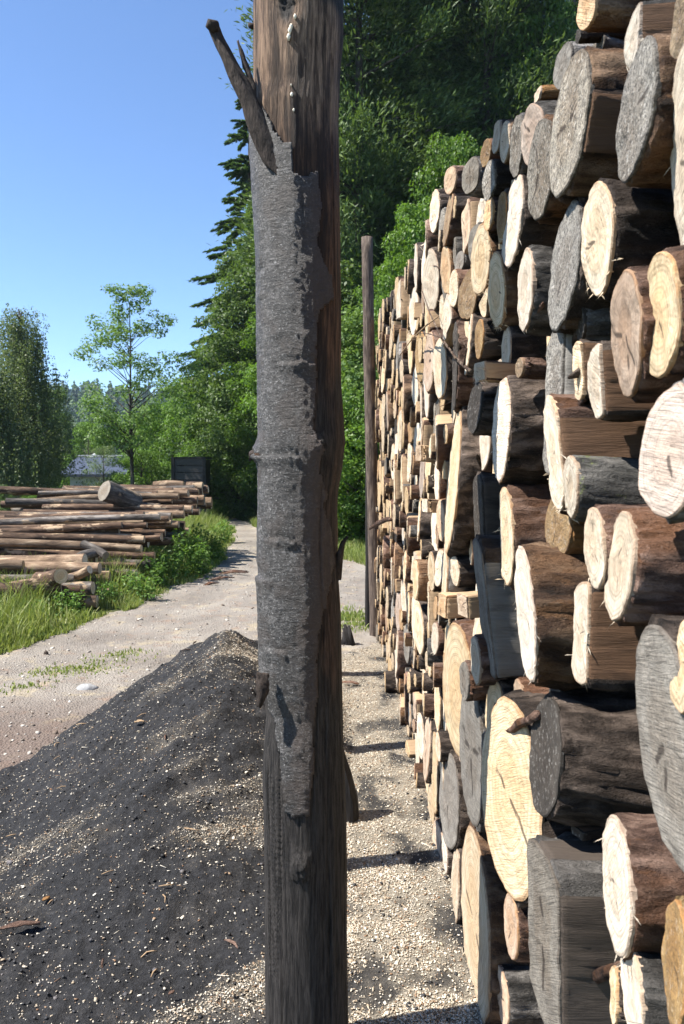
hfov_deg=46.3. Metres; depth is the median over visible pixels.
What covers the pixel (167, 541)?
long log
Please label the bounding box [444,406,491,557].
billet
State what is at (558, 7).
leafy tree
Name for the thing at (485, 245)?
billet
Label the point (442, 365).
billet
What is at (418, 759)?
billet
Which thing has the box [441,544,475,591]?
billet
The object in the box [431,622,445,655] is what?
billet
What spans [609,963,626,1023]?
billet
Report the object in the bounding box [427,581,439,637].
billet
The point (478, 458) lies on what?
bark scrap
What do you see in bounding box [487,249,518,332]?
billet
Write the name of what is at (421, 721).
billet
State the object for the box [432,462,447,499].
billet
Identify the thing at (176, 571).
weed
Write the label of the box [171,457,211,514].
shed
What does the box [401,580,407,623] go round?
billet
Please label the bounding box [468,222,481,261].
billet
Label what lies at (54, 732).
gravel
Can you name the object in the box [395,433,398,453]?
billet
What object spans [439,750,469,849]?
billet
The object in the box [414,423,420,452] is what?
billet
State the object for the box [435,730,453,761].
billet
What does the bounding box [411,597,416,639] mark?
billet
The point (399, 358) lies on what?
billet
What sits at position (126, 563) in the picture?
long log
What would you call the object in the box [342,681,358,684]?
bark piece
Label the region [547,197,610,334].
billet
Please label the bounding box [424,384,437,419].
billet
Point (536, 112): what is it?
billet
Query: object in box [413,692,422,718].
billet
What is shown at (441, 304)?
billet
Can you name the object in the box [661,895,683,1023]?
billet
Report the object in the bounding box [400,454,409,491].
billet
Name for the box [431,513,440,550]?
billet
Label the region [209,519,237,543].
weed
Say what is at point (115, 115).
sky
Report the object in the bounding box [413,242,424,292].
billet
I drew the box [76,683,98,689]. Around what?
stone
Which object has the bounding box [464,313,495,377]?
billet
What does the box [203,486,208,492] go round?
long log
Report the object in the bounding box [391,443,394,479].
billet
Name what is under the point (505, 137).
billet
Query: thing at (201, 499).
long log
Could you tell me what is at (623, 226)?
billet
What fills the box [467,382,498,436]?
billet
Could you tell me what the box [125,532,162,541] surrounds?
long log
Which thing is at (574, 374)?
bark scrap
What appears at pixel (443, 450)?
billet
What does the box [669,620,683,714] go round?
billet
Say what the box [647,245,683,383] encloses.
billet
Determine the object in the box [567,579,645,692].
billet
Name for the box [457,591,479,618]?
billet
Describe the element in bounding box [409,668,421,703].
billet
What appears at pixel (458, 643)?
billet
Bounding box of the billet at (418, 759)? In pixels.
[413,733,422,762]
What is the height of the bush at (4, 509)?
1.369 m
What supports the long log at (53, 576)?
on the long log at (89, 587)
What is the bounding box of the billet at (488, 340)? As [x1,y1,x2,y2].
[475,317,503,360]
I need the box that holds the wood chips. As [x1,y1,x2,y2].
[0,630,482,1023]
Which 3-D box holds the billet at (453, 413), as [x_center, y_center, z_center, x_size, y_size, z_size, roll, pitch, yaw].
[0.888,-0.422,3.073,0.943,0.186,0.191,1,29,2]
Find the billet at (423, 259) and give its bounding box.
[420,243,425,286]
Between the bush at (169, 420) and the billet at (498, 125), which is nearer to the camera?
the billet at (498, 125)
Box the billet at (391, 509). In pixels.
[390,499,393,536]
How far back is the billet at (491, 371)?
2.04 m
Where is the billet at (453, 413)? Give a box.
[451,404,456,423]
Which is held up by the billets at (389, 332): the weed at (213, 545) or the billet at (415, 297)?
the billet at (415, 297)
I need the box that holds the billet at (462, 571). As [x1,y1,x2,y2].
[450,555,475,587]
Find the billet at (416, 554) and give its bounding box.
[413,550,420,561]
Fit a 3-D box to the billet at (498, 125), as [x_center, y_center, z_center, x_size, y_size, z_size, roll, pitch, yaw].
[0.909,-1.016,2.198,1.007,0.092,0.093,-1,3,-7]
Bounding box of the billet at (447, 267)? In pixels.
[440,245,454,293]
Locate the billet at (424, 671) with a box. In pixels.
[420,668,433,718]
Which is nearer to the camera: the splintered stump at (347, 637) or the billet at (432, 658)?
the billet at (432, 658)
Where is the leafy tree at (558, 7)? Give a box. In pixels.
[488,0,577,118]
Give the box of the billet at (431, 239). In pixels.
[423,219,437,258]
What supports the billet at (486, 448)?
on the billet
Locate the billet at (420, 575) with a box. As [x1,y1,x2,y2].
[411,559,428,601]
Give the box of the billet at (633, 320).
[610,265,675,402]
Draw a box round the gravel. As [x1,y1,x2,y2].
[0,538,364,761]
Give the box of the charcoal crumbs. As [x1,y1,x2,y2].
[0,629,473,1023]
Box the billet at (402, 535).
[402,528,403,542]
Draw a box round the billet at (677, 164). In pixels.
[664,44,683,244]
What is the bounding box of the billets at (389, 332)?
[374,196,469,822]
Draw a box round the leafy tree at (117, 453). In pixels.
[84,413,134,456]
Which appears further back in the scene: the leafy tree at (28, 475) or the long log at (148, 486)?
the leafy tree at (28, 475)
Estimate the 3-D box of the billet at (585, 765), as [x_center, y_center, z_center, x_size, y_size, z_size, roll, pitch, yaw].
[0.907,0.522,1.607,1.015,0.290,0.270,2,3,3]
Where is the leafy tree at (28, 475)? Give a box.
[1,438,43,497]
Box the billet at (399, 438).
[397,409,405,452]
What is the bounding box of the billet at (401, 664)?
[395,630,411,678]
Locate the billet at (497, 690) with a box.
[484,678,517,727]
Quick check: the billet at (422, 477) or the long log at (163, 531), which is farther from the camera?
the long log at (163, 531)
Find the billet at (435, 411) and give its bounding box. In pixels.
[433,403,436,432]
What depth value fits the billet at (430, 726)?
3.60 m
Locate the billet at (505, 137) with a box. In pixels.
[500,119,513,164]
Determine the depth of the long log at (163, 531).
11.11 m
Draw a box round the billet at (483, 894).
[461,821,529,1023]
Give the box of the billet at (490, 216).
[483,197,498,232]
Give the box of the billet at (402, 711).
[399,697,406,725]
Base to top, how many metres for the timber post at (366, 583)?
2.261 m
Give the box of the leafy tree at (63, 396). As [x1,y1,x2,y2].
[29,387,90,487]
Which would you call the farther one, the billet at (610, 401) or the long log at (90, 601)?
the long log at (90, 601)
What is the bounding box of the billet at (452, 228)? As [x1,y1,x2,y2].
[442,192,467,246]
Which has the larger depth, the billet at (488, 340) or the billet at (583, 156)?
the billet at (488, 340)
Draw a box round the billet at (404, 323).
[401,320,406,327]
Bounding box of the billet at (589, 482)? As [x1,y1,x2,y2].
[561,455,646,523]
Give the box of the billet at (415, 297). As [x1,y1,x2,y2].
[408,287,421,334]
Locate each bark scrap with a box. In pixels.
[476,454,480,466]
[537,302,543,312]
[567,367,579,378]
[572,331,577,345]
[578,398,586,405]
[592,961,620,983]
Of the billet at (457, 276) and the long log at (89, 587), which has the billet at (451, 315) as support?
the billet at (457, 276)
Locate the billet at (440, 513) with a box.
[436,498,445,541]
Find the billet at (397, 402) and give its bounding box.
[395,390,400,414]
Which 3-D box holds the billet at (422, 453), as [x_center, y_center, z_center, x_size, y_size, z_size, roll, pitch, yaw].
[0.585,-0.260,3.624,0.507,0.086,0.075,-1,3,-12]
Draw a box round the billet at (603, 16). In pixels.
[576,0,650,32]
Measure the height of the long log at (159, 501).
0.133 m
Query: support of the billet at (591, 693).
on the billet at (514, 820)
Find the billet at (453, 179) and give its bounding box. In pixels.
[444,165,463,195]
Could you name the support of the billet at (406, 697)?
on the billets at (389, 332)
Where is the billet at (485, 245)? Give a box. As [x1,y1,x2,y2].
[469,221,498,296]
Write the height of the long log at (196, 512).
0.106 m
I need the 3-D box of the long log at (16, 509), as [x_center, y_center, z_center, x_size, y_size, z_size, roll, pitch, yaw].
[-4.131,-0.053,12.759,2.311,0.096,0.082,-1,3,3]
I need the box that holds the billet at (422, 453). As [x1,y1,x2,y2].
[415,445,435,462]
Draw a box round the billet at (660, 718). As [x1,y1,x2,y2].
[635,614,683,871]
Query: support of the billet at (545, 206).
on the billet at (534, 278)
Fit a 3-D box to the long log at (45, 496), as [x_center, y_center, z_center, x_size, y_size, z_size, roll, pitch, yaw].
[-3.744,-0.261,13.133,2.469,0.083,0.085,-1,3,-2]
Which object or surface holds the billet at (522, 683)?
on the billet at (514, 820)
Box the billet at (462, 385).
[452,320,476,412]
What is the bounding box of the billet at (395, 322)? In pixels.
[393,289,401,324]
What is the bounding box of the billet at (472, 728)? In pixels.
[459,696,485,832]
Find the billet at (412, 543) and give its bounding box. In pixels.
[406,512,420,555]
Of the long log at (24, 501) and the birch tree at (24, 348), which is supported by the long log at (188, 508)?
the long log at (24, 501)
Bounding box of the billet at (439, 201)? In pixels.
[429,188,449,234]
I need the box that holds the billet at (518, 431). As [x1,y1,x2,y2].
[492,375,548,484]
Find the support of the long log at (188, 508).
on the long log
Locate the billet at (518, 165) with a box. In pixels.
[509,113,527,177]
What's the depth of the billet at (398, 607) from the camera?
5.37 m
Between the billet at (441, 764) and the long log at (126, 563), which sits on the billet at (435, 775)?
the billet at (441, 764)
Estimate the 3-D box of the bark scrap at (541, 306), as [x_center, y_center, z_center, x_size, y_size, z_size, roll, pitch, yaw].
[0.433,-0.440,1.756,0.011,0.033,0.043,-1,3,-10]
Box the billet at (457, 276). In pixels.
[449,268,470,308]
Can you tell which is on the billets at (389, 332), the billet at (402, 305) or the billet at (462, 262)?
the billet at (402, 305)
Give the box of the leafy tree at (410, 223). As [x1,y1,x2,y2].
[347,197,430,499]
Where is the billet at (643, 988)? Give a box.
[615,952,669,1023]
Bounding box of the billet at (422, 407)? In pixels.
[419,385,425,430]
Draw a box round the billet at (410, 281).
[407,258,414,293]
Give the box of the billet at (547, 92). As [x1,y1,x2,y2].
[534,84,559,102]
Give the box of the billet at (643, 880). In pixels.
[595,812,683,963]
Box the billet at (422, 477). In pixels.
[419,462,425,497]
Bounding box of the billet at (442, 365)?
[432,336,452,399]
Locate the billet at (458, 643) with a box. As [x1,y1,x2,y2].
[443,618,474,755]
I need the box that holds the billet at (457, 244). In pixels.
[453,237,462,265]
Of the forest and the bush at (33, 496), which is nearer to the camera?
the bush at (33, 496)
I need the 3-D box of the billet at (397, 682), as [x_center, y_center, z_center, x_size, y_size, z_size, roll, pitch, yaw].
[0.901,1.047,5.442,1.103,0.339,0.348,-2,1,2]
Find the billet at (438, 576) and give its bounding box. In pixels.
[434,548,443,588]
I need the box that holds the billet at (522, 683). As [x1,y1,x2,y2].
[514,677,548,693]
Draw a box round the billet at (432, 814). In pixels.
[427,782,435,823]
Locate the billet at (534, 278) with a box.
[517,244,553,335]
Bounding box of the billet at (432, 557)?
[426,550,441,591]
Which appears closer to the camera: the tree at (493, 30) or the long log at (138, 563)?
the long log at (138, 563)
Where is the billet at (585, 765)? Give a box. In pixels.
[529,691,653,827]
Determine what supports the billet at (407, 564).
on the billet at (404, 585)
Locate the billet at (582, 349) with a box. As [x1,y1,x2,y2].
[572,339,596,402]
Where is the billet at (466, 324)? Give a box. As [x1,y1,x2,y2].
[464,321,468,337]
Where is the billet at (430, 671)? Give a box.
[428,666,432,676]
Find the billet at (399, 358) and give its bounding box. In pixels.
[397,341,406,383]
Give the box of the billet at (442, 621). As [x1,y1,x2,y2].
[438,615,447,625]
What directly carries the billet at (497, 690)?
on the billet
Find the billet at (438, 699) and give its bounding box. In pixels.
[432,687,443,731]
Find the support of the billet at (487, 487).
on the billet at (498, 614)
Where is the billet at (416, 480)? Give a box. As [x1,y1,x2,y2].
[414,475,419,499]
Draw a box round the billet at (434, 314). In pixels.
[428,309,441,331]
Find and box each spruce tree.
[47,368,70,463]
[84,394,98,452]
[161,99,256,507]
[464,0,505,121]
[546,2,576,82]
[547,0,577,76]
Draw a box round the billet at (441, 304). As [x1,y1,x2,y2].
[439,294,444,329]
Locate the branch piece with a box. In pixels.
[506,710,540,732]
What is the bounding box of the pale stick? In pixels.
[399,316,438,355]
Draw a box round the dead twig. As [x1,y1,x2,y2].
[422,291,471,372]
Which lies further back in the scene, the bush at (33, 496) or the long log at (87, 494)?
the bush at (33, 496)
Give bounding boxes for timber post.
[205,0,348,1023]
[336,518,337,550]
[361,236,378,636]
[365,468,368,626]
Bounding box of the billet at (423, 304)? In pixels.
[421,287,424,312]
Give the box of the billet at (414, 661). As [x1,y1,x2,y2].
[411,639,416,668]
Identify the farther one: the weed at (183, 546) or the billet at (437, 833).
the weed at (183, 546)
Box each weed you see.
[24,599,53,618]
[48,588,89,617]
[89,581,129,608]
[113,570,152,596]
[116,572,166,602]
[140,554,174,588]
[147,544,190,583]
[164,527,212,578]
[172,522,214,560]
[176,541,220,578]
[201,531,231,561]
[209,499,231,519]
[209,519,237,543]
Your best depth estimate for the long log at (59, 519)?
10.69 m
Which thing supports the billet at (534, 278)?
on the billet
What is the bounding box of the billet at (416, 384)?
[412,366,422,406]
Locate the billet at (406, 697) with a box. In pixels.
[404,672,408,724]
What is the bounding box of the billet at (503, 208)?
[497,188,509,243]
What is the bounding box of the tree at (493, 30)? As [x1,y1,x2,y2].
[371,0,578,263]
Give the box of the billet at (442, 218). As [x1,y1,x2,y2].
[438,207,446,235]
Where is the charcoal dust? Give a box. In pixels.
[0,630,480,1023]
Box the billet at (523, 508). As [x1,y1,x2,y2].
[494,483,551,589]
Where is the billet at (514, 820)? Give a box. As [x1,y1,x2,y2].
[481,689,570,908]
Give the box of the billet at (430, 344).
[423,330,442,393]
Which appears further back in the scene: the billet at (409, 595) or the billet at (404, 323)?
the billet at (404, 323)
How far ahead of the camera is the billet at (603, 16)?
1.38 m
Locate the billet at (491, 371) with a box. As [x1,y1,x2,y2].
[471,361,515,385]
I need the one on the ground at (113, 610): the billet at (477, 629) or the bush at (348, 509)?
the bush at (348, 509)
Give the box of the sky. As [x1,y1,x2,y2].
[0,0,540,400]
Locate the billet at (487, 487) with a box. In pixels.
[473,471,504,535]
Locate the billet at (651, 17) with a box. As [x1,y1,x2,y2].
[622,0,675,70]
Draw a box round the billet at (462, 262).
[455,250,470,269]
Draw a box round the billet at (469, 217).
[461,197,479,254]
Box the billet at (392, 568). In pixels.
[390,557,393,595]
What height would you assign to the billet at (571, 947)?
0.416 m
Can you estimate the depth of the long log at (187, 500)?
12.88 m
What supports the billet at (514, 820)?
on the billet
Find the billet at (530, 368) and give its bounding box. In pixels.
[515,357,546,379]
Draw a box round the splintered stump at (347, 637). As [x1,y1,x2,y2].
[341,624,354,645]
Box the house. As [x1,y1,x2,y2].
[61,455,149,485]
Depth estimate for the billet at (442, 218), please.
3.22 m
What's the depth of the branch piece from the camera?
1.76 m
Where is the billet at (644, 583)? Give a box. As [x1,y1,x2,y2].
[599,507,683,626]
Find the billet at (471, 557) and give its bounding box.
[469,538,473,564]
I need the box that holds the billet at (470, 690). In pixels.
[459,660,488,701]
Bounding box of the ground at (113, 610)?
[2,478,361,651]
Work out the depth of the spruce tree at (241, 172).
28.99 m
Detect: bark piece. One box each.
[0,920,40,929]
[204,581,218,584]
[210,576,234,579]
[219,569,247,573]
[224,939,237,947]
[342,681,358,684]
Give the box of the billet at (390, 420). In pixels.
[386,391,394,432]
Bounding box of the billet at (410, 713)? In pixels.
[408,702,413,728]
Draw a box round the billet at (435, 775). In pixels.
[431,729,439,816]
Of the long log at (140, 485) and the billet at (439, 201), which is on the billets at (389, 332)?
the billet at (439, 201)
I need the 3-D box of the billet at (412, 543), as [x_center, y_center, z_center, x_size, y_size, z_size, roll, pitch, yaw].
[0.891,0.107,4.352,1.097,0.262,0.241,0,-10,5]
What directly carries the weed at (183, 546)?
on the ground at (113, 610)
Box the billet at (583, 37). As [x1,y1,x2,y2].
[575,29,625,43]
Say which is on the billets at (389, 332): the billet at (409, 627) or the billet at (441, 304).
the billet at (409, 627)
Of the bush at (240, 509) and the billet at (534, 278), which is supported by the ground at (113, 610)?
the bush at (240, 509)
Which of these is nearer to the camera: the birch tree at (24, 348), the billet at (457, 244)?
the billet at (457, 244)
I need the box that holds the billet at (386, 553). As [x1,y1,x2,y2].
[383,535,391,570]
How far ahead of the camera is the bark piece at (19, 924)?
2.73 m
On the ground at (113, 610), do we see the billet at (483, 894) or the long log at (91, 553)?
the billet at (483, 894)
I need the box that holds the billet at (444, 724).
[443,703,446,730]
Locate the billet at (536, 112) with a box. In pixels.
[521,100,557,165]
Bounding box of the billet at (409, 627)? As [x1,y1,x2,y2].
[408,624,411,631]
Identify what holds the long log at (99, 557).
on the long log
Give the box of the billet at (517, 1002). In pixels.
[497,964,543,1023]
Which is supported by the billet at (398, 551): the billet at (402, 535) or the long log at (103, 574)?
the billet at (402, 535)
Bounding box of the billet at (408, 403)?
[403,374,414,423]
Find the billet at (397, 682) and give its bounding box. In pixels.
[395,650,398,690]
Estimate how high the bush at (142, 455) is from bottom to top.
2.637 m
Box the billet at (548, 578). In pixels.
[513,541,589,691]
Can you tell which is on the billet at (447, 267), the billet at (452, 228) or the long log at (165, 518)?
the billet at (452, 228)
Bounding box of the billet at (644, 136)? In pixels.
[615,33,676,189]
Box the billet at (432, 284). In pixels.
[422,247,442,311]
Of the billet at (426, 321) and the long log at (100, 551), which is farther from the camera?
the long log at (100, 551)
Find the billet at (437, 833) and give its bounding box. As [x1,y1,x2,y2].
[432,818,442,860]
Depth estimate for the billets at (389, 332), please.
5.10 m
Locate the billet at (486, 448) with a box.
[479,436,492,471]
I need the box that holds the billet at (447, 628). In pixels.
[443,620,449,652]
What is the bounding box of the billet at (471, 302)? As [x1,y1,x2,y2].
[462,283,481,320]
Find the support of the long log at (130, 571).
on the long log
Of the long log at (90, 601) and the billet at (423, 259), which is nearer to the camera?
the billet at (423, 259)
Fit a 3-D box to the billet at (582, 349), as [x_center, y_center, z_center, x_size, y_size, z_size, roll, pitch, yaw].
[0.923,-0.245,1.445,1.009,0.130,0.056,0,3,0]
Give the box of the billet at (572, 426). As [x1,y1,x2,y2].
[543,393,645,515]
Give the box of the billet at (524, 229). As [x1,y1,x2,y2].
[501,173,559,270]
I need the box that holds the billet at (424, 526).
[417,501,431,541]
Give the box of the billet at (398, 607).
[395,593,401,630]
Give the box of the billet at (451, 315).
[443,293,463,347]
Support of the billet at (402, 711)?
on the ground at (113, 610)
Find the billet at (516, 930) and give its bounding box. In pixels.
[504,893,529,962]
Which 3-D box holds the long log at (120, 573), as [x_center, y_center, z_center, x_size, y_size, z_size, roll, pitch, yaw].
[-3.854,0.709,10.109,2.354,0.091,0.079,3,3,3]
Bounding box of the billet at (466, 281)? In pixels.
[458,269,470,320]
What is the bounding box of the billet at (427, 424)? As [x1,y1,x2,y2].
[420,417,433,444]
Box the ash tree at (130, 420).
[69,282,208,484]
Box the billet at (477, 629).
[473,618,481,635]
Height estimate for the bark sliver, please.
0.265 m
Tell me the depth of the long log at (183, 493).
12.79 m
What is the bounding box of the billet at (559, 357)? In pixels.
[542,332,574,474]
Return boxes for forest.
[10,378,185,459]
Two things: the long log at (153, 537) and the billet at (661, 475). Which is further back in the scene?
the long log at (153, 537)
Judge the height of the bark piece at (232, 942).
0.013 m
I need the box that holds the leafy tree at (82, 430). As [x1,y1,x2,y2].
[54,421,114,487]
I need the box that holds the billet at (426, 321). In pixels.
[424,305,428,335]
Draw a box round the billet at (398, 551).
[394,542,403,588]
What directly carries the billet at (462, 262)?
on the billet at (457, 276)
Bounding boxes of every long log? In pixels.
[0,486,58,495]
[0,499,172,507]
[0,511,49,512]
[0,511,144,516]
[0,513,33,514]
[0,514,160,524]
[0,516,169,521]
[0,518,143,524]
[0,522,122,532]
[0,522,147,528]
[0,532,144,542]
[0,538,142,552]
[0,542,125,549]
[0,548,154,558]
[0,554,87,561]
[0,554,108,559]
[0,560,24,569]
[0,567,26,574]
[0,574,74,581]
[0,582,25,600]
[4,514,171,524]
[5,498,159,504]
[9,578,61,594]
[11,508,41,510]
[20,555,97,562]
[23,509,179,511]
[25,561,101,573]
[27,571,110,584]
[28,512,172,519]
[31,568,67,584]
[37,493,189,497]
[38,490,151,495]
[42,504,183,510]
[42,595,98,607]
[44,581,94,595]
[44,585,82,593]
[48,493,178,499]
[53,487,173,490]
[56,491,157,496]
[57,532,141,535]
[63,486,99,487]
[69,565,92,581]
[73,529,119,532]
[76,485,194,488]
[76,549,98,559]
[80,540,108,558]
[98,480,142,507]
[98,558,125,561]
[98,562,136,567]
[111,569,137,578]
[113,570,128,575]
[120,484,207,493]
[120,529,165,535]
[124,485,207,486]
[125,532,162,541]
[126,542,148,547]
[126,559,151,566]
[128,488,198,494]
[143,489,188,496]
[144,511,184,518]
[145,535,160,539]
[147,521,179,527]
[149,537,174,545]
[150,520,184,531]
[152,480,184,485]
[163,532,180,536]
[168,497,197,504]
[177,504,196,507]
[184,505,192,512]
[186,481,203,494]
[188,509,199,514]
[190,495,204,504]
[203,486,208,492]
[205,497,212,506]
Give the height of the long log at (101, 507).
0.129 m
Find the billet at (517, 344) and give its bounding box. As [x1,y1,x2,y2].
[500,326,546,362]
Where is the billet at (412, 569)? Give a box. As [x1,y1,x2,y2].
[411,556,413,580]
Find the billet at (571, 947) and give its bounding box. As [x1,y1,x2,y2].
[527,832,619,1023]
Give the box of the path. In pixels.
[0,517,376,770]
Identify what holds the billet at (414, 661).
on the billet at (411, 695)
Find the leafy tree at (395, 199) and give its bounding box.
[350,165,443,284]
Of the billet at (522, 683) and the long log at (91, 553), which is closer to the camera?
the billet at (522, 683)
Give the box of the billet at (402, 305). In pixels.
[396,278,408,319]
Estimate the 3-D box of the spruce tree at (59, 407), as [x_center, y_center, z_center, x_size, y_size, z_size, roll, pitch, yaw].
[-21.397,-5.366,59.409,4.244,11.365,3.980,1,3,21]
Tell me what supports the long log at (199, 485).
on the long log at (205, 489)
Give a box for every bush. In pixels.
[0,484,26,510]
[22,495,36,497]
[83,445,125,485]
[101,448,170,484]
[117,402,197,484]
[125,371,202,480]
[150,385,244,512]
[190,380,257,519]
[238,290,362,417]
[337,372,379,545]
[338,370,380,532]
[339,295,380,536]
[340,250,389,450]
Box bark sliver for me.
[369,517,392,529]
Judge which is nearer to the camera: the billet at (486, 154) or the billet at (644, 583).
the billet at (644, 583)
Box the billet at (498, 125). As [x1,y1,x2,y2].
[492,119,507,155]
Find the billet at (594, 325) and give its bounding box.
[576,308,610,340]
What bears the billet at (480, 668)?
on the billet at (497, 690)
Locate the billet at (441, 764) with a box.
[439,729,444,781]
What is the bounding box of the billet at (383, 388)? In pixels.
[381,356,385,393]
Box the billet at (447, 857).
[442,835,454,874]
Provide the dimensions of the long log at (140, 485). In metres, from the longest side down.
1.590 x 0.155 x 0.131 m
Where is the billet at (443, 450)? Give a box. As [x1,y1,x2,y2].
[435,414,451,470]
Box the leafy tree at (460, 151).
[408,130,481,231]
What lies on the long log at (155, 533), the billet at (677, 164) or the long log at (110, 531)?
the long log at (110, 531)
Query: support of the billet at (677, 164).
on the billet at (665, 275)
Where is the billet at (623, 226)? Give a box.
[581,178,680,301]
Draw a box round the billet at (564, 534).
[545,499,584,553]
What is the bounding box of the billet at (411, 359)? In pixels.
[405,332,414,374]
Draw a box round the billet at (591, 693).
[549,688,635,698]
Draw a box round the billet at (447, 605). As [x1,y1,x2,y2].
[437,592,463,618]
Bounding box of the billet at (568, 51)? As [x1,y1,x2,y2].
[553,41,593,89]
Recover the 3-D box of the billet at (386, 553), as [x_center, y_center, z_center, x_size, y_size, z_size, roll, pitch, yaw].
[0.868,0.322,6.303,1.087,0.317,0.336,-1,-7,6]
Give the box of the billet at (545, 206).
[527,114,568,224]
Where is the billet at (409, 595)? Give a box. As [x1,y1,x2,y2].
[406,591,412,623]
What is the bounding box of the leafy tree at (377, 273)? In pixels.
[341,253,408,465]
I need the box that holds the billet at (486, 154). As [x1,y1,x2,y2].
[480,138,500,167]
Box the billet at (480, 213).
[476,198,483,223]
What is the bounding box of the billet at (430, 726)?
[423,717,435,783]
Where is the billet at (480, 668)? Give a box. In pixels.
[470,634,506,685]
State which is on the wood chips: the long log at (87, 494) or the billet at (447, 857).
the billet at (447, 857)
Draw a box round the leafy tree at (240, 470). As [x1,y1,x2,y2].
[207,312,257,502]
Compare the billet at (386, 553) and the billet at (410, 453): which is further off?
the billet at (386, 553)
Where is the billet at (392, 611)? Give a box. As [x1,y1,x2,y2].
[391,597,395,626]
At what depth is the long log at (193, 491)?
13.23 m
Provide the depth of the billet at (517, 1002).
2.08 m
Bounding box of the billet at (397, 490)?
[391,460,401,504]
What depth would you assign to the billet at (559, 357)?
1.56 m
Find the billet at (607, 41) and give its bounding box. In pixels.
[592,35,624,48]
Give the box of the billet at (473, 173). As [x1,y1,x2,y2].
[462,156,484,198]
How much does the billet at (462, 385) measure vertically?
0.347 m
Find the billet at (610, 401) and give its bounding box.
[587,340,654,421]
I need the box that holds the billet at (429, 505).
[422,499,438,512]
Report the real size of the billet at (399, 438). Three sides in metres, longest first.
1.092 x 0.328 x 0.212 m
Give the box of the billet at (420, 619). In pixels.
[412,601,427,655]
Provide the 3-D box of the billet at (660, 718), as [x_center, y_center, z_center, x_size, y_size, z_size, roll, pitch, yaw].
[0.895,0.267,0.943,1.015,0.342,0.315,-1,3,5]
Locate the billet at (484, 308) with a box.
[479,289,490,317]
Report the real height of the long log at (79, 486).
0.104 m
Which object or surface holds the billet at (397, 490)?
on the billet at (402, 535)
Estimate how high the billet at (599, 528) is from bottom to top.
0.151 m
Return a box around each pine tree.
[209,0,500,342]
[339,1,419,282]
[340,0,493,255]
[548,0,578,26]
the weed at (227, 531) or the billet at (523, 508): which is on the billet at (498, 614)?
the billet at (523, 508)
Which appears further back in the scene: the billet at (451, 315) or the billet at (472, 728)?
the billet at (451, 315)
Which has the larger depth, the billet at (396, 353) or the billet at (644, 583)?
the billet at (396, 353)
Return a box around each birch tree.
[0,303,88,498]
[0,351,56,499]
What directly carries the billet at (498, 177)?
on the billet at (490, 216)
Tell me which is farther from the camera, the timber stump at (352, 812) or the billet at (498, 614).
the timber stump at (352, 812)
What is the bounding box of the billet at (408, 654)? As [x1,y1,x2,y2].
[403,624,411,664]
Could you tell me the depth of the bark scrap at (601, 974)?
1.41 m
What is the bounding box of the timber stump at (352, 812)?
[344,752,358,823]
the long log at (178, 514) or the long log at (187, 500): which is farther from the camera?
the long log at (187, 500)
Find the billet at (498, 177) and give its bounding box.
[482,159,514,200]
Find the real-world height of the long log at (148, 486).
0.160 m
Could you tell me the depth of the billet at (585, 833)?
1.56 m
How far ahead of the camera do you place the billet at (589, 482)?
1.33 m
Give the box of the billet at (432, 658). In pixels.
[427,638,442,666]
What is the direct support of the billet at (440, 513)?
on the billet at (438, 576)
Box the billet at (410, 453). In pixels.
[406,443,415,482]
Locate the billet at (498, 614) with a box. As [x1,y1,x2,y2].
[472,534,525,679]
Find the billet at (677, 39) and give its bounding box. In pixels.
[670,0,683,58]
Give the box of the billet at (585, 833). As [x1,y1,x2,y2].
[571,826,604,840]
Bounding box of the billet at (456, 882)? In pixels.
[451,848,462,923]
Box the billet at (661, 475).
[638,379,683,524]
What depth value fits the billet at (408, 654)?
4.80 m
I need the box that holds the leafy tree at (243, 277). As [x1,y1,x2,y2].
[187,204,256,470]
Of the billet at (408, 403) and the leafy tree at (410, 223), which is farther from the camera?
the leafy tree at (410, 223)
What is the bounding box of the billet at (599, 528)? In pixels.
[584,504,648,591]
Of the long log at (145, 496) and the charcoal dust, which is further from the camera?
the long log at (145, 496)
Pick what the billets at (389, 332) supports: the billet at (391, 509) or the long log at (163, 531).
the billet at (391, 509)
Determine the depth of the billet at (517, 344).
2.07 m
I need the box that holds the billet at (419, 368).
[415,330,425,382]
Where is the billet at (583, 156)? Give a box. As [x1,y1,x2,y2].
[549,45,628,204]
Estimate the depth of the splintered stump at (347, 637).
7.22 m
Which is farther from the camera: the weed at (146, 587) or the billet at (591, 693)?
the weed at (146, 587)
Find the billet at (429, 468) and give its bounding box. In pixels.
[425,462,434,498]
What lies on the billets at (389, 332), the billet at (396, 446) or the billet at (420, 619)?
the billet at (420, 619)
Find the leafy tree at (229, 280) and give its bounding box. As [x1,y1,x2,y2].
[168,249,256,514]
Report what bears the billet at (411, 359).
on the billet at (408, 403)
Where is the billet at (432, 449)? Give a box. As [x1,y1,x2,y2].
[429,433,435,458]
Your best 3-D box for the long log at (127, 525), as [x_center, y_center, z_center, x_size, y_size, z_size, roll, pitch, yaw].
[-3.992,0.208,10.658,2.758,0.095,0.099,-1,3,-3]
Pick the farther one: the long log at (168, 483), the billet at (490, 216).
the long log at (168, 483)
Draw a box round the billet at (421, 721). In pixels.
[415,712,425,759]
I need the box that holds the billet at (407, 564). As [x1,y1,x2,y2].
[403,550,412,582]
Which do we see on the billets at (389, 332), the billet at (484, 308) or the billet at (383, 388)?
the billet at (383, 388)
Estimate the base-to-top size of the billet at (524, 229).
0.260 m
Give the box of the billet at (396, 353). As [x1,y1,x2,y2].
[396,335,398,369]

